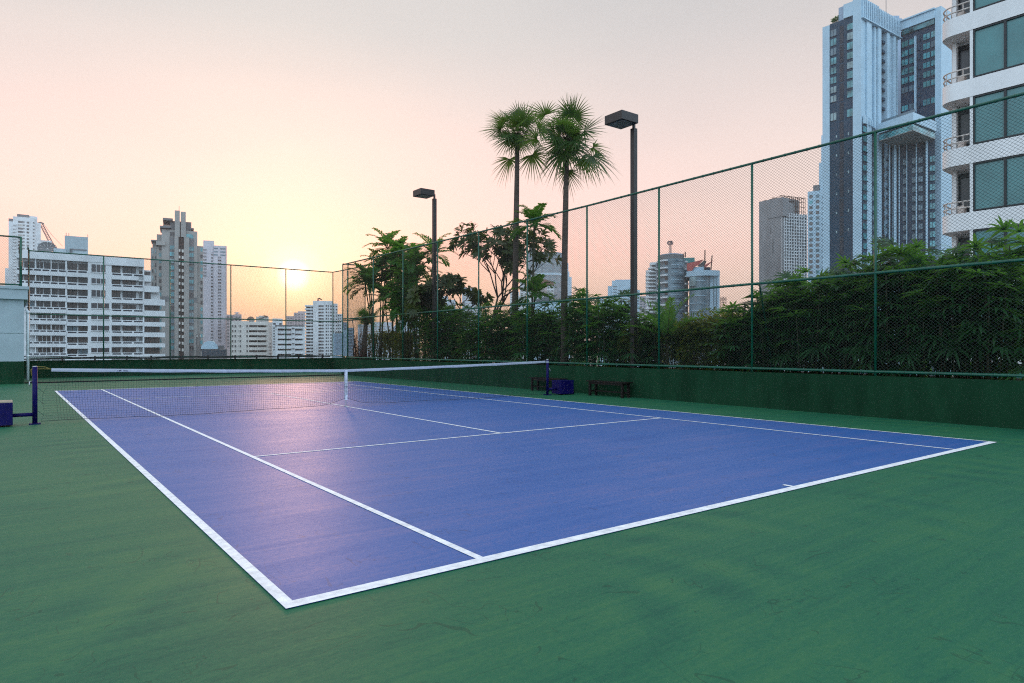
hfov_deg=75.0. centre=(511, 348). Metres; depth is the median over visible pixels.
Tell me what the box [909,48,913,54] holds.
window
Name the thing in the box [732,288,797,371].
lady palm
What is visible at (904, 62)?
window
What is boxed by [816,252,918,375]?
lady palm
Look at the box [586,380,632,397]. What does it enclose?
bench
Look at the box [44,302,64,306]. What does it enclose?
window
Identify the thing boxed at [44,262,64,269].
window
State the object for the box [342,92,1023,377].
chain link fence
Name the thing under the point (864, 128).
window
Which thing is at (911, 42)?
window
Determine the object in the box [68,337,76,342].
window
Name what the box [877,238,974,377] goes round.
lady palm
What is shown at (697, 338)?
hedge plant
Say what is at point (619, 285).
office block
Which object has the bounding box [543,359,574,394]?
net post
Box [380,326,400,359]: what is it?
hedge plant
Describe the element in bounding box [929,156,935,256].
window
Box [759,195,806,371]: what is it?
concrete tower
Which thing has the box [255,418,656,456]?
court line
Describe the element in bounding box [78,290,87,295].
window
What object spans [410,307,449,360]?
lady palm
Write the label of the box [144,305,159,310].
window
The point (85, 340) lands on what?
window
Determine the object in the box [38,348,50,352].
window
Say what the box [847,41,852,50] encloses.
window
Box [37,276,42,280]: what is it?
window
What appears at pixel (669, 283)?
office tower
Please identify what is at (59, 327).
window
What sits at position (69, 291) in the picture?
window
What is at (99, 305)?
window
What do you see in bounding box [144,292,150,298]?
window
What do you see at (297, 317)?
building
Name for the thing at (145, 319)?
window
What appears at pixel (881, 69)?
skyscraper
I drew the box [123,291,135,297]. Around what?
window
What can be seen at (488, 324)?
lady palm
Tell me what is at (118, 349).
window
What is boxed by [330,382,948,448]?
court line
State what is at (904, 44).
window
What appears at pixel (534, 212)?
feather palm
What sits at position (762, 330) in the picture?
lady palm
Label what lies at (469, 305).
hazy tower
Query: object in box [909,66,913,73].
window
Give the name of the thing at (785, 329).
lady palm
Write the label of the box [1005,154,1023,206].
window
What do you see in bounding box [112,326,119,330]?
window
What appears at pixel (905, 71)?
window
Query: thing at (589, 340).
lady palm
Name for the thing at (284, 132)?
sky
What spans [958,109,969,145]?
balcony door
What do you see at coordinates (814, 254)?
apartment tower
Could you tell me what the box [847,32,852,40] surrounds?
window
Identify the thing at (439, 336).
lady palm
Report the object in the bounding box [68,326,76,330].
window
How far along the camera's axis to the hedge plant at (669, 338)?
19.91 m
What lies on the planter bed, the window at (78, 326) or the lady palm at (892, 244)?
the lady palm at (892, 244)
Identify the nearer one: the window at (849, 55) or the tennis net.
the tennis net
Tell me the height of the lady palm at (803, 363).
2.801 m
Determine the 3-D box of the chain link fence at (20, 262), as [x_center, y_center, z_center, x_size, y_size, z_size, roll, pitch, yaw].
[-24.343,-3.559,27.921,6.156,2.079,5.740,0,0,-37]
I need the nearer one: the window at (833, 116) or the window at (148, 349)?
the window at (148, 349)
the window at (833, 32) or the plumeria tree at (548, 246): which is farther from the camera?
the window at (833, 32)
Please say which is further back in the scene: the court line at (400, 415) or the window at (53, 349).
the window at (53, 349)
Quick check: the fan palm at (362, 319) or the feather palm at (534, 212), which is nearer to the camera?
the feather palm at (534, 212)
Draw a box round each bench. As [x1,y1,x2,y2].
[529,377,566,390]
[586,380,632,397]
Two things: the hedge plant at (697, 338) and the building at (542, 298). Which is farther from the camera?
the building at (542, 298)
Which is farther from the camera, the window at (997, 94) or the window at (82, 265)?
the window at (82, 265)
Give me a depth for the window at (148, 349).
176.63 m
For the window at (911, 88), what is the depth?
238.26 m
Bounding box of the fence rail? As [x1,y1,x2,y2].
[24,355,329,360]
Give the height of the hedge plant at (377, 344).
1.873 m
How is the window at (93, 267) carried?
in the apartment building at (87, 345)
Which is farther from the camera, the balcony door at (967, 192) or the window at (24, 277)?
the window at (24, 277)
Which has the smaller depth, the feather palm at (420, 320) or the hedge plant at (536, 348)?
the hedge plant at (536, 348)
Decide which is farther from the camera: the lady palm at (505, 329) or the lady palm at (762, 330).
the lady palm at (505, 329)
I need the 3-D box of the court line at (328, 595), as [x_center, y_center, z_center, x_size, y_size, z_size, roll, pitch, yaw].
[3.091,1.452,7.064,10.970,0.001,0.100,0,0,-37]
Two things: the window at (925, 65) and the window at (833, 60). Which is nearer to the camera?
the window at (833, 60)
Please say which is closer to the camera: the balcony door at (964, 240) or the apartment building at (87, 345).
the balcony door at (964, 240)
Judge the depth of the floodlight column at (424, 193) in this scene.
30.05 m
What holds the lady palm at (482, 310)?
on the planter bed
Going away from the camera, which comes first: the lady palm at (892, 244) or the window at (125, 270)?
the lady palm at (892, 244)
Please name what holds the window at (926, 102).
in the skyscraper at (881, 69)
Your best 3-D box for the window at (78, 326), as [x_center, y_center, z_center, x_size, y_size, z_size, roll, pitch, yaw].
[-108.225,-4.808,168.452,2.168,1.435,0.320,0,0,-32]
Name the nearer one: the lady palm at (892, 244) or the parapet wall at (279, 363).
the lady palm at (892, 244)
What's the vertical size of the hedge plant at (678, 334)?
1.686 m
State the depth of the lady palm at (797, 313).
16.19 m
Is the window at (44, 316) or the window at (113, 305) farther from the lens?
the window at (113, 305)
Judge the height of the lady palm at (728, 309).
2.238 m
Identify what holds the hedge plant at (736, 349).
on the planter bed
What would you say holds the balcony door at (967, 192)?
in the apartment building at (983, 40)
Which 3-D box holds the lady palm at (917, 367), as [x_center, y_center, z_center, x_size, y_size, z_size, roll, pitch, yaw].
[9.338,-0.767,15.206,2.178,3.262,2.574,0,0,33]
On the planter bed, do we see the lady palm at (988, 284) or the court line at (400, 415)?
the lady palm at (988, 284)
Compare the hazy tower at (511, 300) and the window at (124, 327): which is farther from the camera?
the hazy tower at (511, 300)
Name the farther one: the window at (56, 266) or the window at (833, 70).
the window at (833, 70)
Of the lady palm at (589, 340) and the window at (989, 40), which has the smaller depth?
the lady palm at (589, 340)
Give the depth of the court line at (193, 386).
25.25 m
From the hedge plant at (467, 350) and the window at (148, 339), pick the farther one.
the window at (148, 339)
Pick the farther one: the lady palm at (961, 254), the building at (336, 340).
the building at (336, 340)
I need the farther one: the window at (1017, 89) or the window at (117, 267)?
the window at (117, 267)
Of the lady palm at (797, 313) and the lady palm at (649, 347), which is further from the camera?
the lady palm at (649, 347)
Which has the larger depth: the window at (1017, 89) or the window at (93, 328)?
the window at (93, 328)
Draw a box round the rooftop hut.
[0,285,29,383]
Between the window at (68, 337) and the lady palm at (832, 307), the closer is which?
the lady palm at (832, 307)
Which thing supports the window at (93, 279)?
in the apartment building at (87, 345)
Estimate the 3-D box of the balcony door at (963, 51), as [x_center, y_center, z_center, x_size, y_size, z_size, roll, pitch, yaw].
[22.317,-13.796,32.654,0.140,2.104,0.803,0,0,-39]
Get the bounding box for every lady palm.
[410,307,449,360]
[422,309,457,361]
[429,301,475,361]
[439,304,476,361]
[453,304,490,362]
[464,301,495,362]
[468,309,511,363]
[489,299,529,362]
[500,302,537,362]
[504,307,556,364]
[528,297,571,364]
[540,300,580,365]
[550,287,596,365]
[558,290,606,365]
[574,297,629,366]
[599,289,644,367]
[611,306,674,368]
[700,291,785,371]
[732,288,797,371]
[747,279,789,372]
[753,270,824,373]
[760,273,839,372]
[764,265,861,373]
[787,266,861,374]
[796,258,866,374]
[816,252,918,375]
[825,257,891,374]
[843,235,939,376]
[849,238,931,376]
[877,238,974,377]
[878,241,960,377]
[902,231,1020,379]
[919,243,984,378]
[931,234,1023,380]
[957,215,1023,379]
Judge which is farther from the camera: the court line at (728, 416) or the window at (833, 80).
the window at (833, 80)
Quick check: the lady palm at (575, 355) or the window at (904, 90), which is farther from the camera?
the window at (904, 90)
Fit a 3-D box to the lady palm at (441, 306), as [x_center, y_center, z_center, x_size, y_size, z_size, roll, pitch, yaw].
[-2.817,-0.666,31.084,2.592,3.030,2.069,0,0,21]
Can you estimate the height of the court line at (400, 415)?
0.001 m
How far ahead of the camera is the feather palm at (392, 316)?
32.71 m
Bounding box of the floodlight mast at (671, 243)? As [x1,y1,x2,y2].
[667,241,672,251]
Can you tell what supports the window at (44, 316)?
in the apartment building at (87, 345)
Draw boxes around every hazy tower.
[442,296,455,358]
[462,288,481,357]
[510,293,519,337]
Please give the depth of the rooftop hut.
27.16 m
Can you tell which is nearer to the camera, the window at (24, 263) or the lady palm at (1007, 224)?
the lady palm at (1007, 224)
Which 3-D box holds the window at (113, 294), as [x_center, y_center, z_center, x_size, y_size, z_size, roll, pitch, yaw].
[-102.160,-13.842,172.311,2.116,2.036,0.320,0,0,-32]
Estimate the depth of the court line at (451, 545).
6.41 m
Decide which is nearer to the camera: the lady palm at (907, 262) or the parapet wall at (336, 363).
the lady palm at (907, 262)
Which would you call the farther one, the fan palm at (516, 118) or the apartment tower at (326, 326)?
the apartment tower at (326, 326)
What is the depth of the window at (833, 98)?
232.06 m
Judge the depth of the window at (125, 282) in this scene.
173.80 m
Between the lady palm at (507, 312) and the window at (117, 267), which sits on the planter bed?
the lady palm at (507, 312)
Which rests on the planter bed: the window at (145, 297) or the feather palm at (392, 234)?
the feather palm at (392, 234)
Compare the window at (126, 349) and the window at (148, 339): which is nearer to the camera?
the window at (126, 349)
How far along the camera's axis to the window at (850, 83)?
228.12 m
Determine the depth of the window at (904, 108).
240.13 m
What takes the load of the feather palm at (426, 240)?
on the planter bed
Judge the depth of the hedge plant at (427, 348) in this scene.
32.38 m
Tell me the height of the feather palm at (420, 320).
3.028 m
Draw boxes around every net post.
[0,366,40,425]
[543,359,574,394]
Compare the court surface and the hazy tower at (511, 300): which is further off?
the hazy tower at (511, 300)
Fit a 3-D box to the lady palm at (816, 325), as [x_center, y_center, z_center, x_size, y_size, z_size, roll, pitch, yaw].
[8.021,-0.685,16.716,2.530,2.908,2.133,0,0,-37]
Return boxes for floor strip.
[25,374,343,383]
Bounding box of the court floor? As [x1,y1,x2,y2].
[0,372,1023,682]
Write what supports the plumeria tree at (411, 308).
on the planter bed
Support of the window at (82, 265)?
in the apartment building at (87, 345)
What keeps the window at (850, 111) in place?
in the skyscraper at (881, 69)
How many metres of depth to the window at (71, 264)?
167.23 m
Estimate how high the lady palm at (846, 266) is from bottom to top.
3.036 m
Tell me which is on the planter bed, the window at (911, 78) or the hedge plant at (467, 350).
the hedge plant at (467, 350)
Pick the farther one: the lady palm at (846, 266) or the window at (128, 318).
the window at (128, 318)
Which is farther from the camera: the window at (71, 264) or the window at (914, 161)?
the window at (914, 161)
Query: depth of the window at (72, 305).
167.23 m
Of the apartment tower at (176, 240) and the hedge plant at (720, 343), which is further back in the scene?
the apartment tower at (176, 240)
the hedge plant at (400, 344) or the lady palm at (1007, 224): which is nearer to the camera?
the lady palm at (1007, 224)
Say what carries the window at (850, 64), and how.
in the skyscraper at (881, 69)
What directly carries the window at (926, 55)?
in the skyscraper at (881, 69)
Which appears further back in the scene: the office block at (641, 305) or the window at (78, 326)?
the office block at (641, 305)
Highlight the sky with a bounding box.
[0,0,951,354]
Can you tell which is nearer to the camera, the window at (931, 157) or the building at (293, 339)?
the window at (931, 157)
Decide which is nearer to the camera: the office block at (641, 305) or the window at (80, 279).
the window at (80, 279)
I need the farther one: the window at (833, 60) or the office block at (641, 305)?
the office block at (641, 305)
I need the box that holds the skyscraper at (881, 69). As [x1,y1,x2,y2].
[822,0,951,375]
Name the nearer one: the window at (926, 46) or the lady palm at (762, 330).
the lady palm at (762, 330)
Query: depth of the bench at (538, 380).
22.71 m
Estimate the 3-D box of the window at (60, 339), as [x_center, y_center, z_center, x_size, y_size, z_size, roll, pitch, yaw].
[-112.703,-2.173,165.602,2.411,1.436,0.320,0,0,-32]
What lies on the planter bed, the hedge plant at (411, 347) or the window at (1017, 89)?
the hedge plant at (411, 347)
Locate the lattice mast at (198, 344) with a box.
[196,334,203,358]
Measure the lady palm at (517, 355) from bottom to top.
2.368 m
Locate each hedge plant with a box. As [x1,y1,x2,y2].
[361,329,389,359]
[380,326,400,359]
[390,331,413,360]
[398,331,421,360]
[412,329,447,361]
[447,333,481,361]
[520,332,560,364]
[609,324,670,368]
[639,323,699,368]
[667,311,729,370]
[669,320,714,369]
[693,303,741,370]
[703,310,758,371]
[713,314,773,371]
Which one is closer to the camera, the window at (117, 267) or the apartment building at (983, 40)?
the apartment building at (983, 40)
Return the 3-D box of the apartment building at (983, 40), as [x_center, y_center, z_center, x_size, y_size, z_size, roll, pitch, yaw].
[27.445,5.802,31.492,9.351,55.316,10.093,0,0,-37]
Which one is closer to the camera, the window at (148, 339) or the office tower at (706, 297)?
the window at (148, 339)
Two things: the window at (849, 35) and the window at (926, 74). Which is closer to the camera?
the window at (849, 35)
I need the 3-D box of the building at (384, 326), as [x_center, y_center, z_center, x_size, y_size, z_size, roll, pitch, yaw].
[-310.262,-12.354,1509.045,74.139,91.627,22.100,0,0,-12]
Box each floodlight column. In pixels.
[413,188,436,361]
[605,110,637,367]
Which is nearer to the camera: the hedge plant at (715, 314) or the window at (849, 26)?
the hedge plant at (715, 314)
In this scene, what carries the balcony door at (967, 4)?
in the apartment building at (983, 40)
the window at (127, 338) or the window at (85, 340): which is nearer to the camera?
the window at (85, 340)
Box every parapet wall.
[24,358,332,377]
[333,358,370,368]
[341,359,1023,429]
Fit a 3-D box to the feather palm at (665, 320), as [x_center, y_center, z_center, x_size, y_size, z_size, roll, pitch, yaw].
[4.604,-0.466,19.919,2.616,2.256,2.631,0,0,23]
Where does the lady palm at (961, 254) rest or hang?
on the planter bed
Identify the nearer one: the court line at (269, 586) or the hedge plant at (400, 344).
the court line at (269, 586)
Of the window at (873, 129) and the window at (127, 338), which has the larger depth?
the window at (873, 129)
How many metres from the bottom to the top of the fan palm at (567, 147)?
9.687 m
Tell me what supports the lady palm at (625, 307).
on the planter bed
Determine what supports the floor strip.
on the court floor
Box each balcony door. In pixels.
[958,0,969,12]
[958,44,969,79]
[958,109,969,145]
[958,173,969,211]
[958,237,969,260]
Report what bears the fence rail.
attached to the chain link fence at (189, 317)
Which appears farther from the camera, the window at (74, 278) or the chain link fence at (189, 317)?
the window at (74, 278)
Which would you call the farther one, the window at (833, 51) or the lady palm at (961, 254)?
the window at (833, 51)
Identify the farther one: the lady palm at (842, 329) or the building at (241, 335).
the building at (241, 335)
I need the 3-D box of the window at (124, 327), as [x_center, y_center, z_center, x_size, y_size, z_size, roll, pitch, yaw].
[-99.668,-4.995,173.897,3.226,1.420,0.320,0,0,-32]
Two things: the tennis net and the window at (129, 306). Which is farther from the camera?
the window at (129, 306)
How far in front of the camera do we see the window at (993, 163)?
31.01 m
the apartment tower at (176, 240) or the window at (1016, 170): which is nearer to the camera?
the window at (1016, 170)
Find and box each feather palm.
[342,227,406,359]
[364,236,413,359]
[376,243,441,360]
[383,232,457,360]
[388,301,440,360]
[495,302,551,357]
[505,203,560,364]
[546,292,622,365]
[620,294,708,368]
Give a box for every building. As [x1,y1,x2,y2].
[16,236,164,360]
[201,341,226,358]
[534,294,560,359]
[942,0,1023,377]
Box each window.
[18,261,33,267]
[18,275,33,280]
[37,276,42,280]
[38,313,50,317]
[38,325,50,329]
[38,336,50,340]
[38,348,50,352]
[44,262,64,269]
[44,276,64,281]
[44,288,64,294]
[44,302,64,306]
[52,315,62,318]
[52,325,62,329]
[52,336,62,341]
[52,348,62,352]
[68,263,76,269]
[68,277,76,282]
[68,290,76,295]
[68,303,76,307]
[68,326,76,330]
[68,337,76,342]
[68,349,76,353]
[78,264,87,270]
[78,278,87,282]
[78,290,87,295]
[78,303,87,307]
[78,316,87,319]
[78,326,87,330]
[78,337,87,342]
[78,349,87,353]
[91,278,105,284]
[91,303,108,308]
[91,314,109,319]
[91,326,108,330]
[91,337,109,341]
[91,348,109,352]
[92,264,105,272]
[92,290,105,297]
[112,266,119,272]
[112,291,119,297]
[112,304,119,308]
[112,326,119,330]
[112,348,119,352]
[123,266,135,273]
[123,280,135,284]
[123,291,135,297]
[123,305,135,308]
[123,315,135,319]
[123,326,135,330]
[123,337,135,341]
[123,348,135,352]
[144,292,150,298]
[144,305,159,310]
[144,316,159,321]
[144,327,159,332]
[144,337,159,342]
[144,348,159,353]
[830,29,836,37]
[830,38,836,46]
[830,48,836,56]
[830,57,836,65]
[830,77,835,84]
[830,113,835,121]
[831,67,835,74]
[831,86,836,93]
[831,95,836,102]
[847,23,852,30]
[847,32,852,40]
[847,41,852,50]
[847,51,852,59]
[847,61,852,69]
[847,70,852,78]
[847,80,852,88]
[847,90,852,97]
[847,108,852,117]
[863,126,867,263]
[872,128,874,248]
[901,40,907,48]
[901,50,907,57]
[901,59,907,66]
[902,68,907,75]
[902,77,907,84]
[902,87,907,93]
[902,105,907,111]
[903,157,922,253]
[909,38,913,45]
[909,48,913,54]
[909,57,913,63]
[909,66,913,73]
[909,75,913,82]
[909,85,913,91]
[923,32,929,40]
[923,42,929,50]
[923,52,929,59]
[923,61,929,68]
[923,71,929,78]
[923,80,929,87]
[923,98,929,105]
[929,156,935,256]
[974,0,1004,10]
[974,20,1004,77]
[974,89,1004,144]
[974,158,1004,210]
[974,228,1004,254]
[1005,14,1023,68]
[1005,84,1023,137]
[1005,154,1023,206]
[1005,224,1023,272]
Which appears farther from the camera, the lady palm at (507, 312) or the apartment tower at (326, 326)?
the apartment tower at (326, 326)
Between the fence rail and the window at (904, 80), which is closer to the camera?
the fence rail
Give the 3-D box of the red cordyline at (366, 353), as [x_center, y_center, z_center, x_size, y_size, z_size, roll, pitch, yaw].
[-7.973,0.260,36.167,1.003,0.857,0.991,0,0,-37]
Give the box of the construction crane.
[38,222,53,249]
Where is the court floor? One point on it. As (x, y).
(116, 566)
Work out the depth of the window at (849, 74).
227.90 m
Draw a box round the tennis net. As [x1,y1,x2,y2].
[31,361,545,420]
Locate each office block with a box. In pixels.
[598,280,639,365]
[639,296,645,322]
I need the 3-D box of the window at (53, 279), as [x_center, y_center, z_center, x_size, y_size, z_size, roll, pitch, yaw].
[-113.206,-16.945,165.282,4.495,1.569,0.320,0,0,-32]
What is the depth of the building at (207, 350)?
299.69 m
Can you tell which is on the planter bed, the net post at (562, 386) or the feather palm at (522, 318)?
the feather palm at (522, 318)
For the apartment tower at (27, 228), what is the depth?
497.20 m
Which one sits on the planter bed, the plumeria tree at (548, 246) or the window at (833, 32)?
the plumeria tree at (548, 246)
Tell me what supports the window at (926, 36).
in the skyscraper at (881, 69)
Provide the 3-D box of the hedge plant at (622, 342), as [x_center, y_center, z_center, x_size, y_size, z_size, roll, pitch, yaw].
[4.041,-0.004,21.091,2.110,1.482,1.570,0,0,-37]
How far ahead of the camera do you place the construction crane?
510.28 m
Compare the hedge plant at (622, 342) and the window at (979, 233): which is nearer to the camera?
the hedge plant at (622, 342)
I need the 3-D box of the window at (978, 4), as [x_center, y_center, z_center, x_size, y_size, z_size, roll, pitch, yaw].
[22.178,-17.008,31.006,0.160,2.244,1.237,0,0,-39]
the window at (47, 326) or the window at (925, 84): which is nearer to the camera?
the window at (47, 326)
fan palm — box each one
[354,308,377,358]
[480,101,550,360]
[518,94,618,365]
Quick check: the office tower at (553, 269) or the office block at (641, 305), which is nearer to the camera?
the office block at (641, 305)
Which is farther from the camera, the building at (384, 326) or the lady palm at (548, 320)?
the building at (384, 326)
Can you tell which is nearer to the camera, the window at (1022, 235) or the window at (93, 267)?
the window at (1022, 235)
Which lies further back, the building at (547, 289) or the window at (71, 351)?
the building at (547, 289)
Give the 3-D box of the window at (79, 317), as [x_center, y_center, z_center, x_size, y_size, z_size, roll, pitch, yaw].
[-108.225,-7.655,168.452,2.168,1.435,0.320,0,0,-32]
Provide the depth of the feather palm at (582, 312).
22.81 m
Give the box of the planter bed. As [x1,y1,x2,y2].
[420,360,1020,379]
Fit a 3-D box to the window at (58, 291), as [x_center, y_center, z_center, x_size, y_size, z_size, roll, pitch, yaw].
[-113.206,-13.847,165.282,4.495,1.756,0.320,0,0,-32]
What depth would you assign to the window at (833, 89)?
232.06 m
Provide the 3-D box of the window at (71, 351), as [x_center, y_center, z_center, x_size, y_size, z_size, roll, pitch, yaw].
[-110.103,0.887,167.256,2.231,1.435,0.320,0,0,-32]
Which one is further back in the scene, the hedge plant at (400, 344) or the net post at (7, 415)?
the hedge plant at (400, 344)
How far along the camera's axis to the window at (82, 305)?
168.48 m
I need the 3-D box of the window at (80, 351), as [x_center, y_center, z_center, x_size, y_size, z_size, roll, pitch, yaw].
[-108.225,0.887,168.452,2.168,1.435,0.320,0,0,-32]
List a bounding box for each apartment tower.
[5,214,51,285]
[151,210,202,358]
[203,240,226,348]
[305,301,341,357]
[808,135,821,371]
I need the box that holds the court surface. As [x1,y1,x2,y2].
[58,381,995,608]
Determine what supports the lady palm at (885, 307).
on the planter bed
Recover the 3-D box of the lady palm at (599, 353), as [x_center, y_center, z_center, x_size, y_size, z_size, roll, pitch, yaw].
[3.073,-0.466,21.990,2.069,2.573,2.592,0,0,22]
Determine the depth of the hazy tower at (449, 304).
1402.55 m
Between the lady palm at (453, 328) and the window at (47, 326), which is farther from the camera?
the window at (47, 326)
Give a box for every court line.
[55,391,291,602]
[65,381,350,390]
[101,389,481,557]
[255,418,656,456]
[271,393,499,432]
[281,441,994,607]
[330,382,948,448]
[359,381,988,441]
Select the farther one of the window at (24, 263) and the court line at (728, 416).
the window at (24, 263)
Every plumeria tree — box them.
[403,272,494,361]
[449,222,561,362]
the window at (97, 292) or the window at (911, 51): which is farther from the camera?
the window at (911, 51)
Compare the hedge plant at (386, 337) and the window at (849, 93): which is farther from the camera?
the window at (849, 93)
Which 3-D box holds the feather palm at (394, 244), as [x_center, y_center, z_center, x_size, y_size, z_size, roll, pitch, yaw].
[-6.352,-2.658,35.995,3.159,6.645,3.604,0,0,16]
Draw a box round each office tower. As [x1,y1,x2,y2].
[528,252,571,357]
[645,253,688,367]
[683,250,719,365]
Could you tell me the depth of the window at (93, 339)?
168.91 m
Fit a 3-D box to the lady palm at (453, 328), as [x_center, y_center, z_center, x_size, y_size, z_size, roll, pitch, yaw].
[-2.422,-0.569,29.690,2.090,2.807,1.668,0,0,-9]
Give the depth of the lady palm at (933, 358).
14.49 m
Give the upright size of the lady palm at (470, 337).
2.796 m
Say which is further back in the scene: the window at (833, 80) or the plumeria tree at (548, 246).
the window at (833, 80)
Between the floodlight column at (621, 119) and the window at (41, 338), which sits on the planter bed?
the floodlight column at (621, 119)
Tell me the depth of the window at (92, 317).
168.89 m
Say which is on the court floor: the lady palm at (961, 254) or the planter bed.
the planter bed
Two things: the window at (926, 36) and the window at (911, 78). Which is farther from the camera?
the window at (911, 78)
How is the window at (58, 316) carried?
in the apartment building at (87, 345)
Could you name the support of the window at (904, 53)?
in the skyscraper at (881, 69)
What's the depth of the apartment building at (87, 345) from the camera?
168.26 m
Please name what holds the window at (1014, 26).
in the apartment building at (983, 40)
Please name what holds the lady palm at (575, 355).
on the planter bed
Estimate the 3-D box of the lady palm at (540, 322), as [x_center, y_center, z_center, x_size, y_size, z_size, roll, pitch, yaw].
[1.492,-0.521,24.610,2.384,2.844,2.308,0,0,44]
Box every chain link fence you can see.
[0,235,21,285]
[27,247,365,377]
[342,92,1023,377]
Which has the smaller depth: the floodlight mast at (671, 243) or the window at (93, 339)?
the window at (93, 339)
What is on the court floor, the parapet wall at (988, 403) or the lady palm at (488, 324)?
the parapet wall at (988, 403)
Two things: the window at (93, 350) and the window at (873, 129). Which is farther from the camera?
the window at (873, 129)
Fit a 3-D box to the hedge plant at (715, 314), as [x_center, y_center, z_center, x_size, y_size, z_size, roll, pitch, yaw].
[6.066,-0.279,19.361,1.499,2.099,2.256,0,0,41]
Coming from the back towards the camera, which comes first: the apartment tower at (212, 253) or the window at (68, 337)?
the apartment tower at (212, 253)
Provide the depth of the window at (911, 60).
238.26 m
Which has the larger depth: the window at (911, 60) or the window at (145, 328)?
the window at (911, 60)

